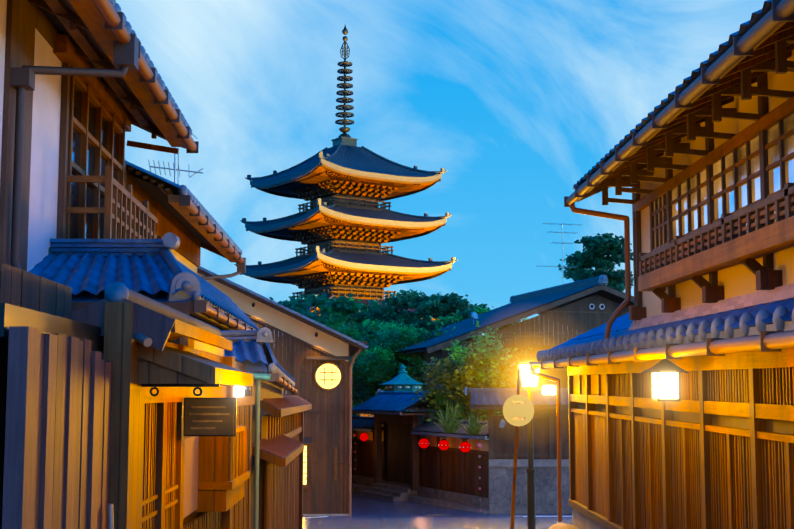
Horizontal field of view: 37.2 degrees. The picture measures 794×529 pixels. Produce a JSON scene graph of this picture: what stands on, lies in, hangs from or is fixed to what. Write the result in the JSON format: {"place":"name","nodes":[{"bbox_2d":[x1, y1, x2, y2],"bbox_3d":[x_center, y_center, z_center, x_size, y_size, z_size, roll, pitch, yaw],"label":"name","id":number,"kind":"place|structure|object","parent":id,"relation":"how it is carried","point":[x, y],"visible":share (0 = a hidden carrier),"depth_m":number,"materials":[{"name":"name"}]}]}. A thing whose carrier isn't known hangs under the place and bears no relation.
{"place":"outdoors","nodes":[
{"label":"outdoors","id":0,"kind":"place"},
{"bbox_2d":[303,492,572,528],"bbox_3d":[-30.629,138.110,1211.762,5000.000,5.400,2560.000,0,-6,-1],"label":"road","id":1,"kind":"structure","parent":0,"point":[371,513],"depth_m":23.51,"materials":[{"name":"grey stone"}]},
{"bbox_2d":[0,0,198,271],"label":"house","id":2,"kind":"structure","parent":1,"relation":"on","point":[83,87],"depth_m":12.47,"materials":[{"name":"white paint"}]},
{"bbox_2d":[28,159,263,370],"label":"roofs","id":3,"kind":"structure","parent":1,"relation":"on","point":[163,266],"depth_m":12.44,"materials":[{"name":"tile"}]},
{"bbox_2d":[148,134,202,184],"bbox_3d":[-3.970,-1.447,21.177,0.966,1.940,0.249,0,-6,-1],"label":"antenna","id":4,"kind":"object","parent":3,"relation":"attached to","point":[174,166],"visible":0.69,"depth_m":21.20,"materials":[{"name":"grey metal"}]},
{"bbox_2d":[0,263,311,528],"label":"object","id":5,"kind":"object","parent":1,"relation":"on","point":[144,423],"visible":1,"depth_m":5.31,"materials":[{"name":"brown wood"}]},
{"bbox_2d":[197,266,367,515],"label":"house","id":6,"kind":"structure","parent":1,"relation":"on","point":[327,467],"depth_m":32.66,"materials":[{"name":"brown wood"}]},
{"bbox_2d":[234,25,457,416],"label":"pagoda","id":7,"kind":"object","parent":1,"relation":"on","point":[344,227],"visible":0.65,"depth_m":124.22,"materials":[{"name":"brown wood"}]},
{"bbox_2d":[352,389,505,513],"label":"gatehouse","id":8,"kind":"structure","parent":1,"relation":"on","point":[400,452],"depth_m":37.95,"materials":[{"name":"wood"}]},
{"bbox_2d":[379,364,424,411],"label":"cupola","id":9,"kind":"object","parent":8,"relation":"on","point":[400,382],"visible":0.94,"depth_m":44.37,"materials":[{"name":"teal"}]},
{"bbox_2d":[304,514,571,517],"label":"road markings","id":10,"kind":"object","parent":1,"relation":"on","point":[450,515],"visible":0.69,"depth_m":27.08,"materials":[{"name":"white paint"}]},
{"bbox_2d":[269,233,633,434],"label":"tree foliage","id":11,"kind":"object","parent":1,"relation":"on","point":[388,331],"visible":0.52,"depth_m":50.31,"materials":[{"name":"green plant"}]},
{"bbox_2d":[463,387,571,513],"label":"wall","id":12,"kind":"structure","parent":1,"relation":"on","point":[500,474],"depth_m":33.12,"materials":[{"name":"stone"}]},
{"bbox_2d":[503,369,533,528],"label":"sign pole","id":13,"kind":"object","parent":1,"relation":"on","point":[518,409],"visible":1,"depth_m":19.34,"materials":[{"name":"brown metal"}]},
{"bbox_2d":[518,361,539,528],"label":"street lamp","id":14,"kind":"object","parent":1,"relation":"on","point":[529,381],"visible":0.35,"depth_m":20.77,"materials":[{"name":"black metal"}]},
{"bbox_2d":[529,0,793,528],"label":"building","id":15,"kind":"structure","parent":1,"relation":"on","point":[700,161],"depth_m":11.06,"materials":[{"name":"dark wood"},{"name":"cream plaster"},{"name":"roof tile"}]},
{"bbox_2d":[541,358,688,400],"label":"lamps","id":16,"kind":"object","parent":15,"relation":"attached to","point":[665,379],"visible":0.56,"depth_m":11.40,"materials":[{"name":"white metal"}]},
{"bbox_2d":[116,0,765,372],"label":"sky","id":17,"kind":"structure","parent":0,"point":[517,101],"materials":[{"name":"blue"}]},
{"bbox_2d":[381,223,633,458],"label":"house","id":18,"kind":"structure","parent":0,"point":[577,308],"depth_m":46.87,"materials":[{"name":"grey wood"}]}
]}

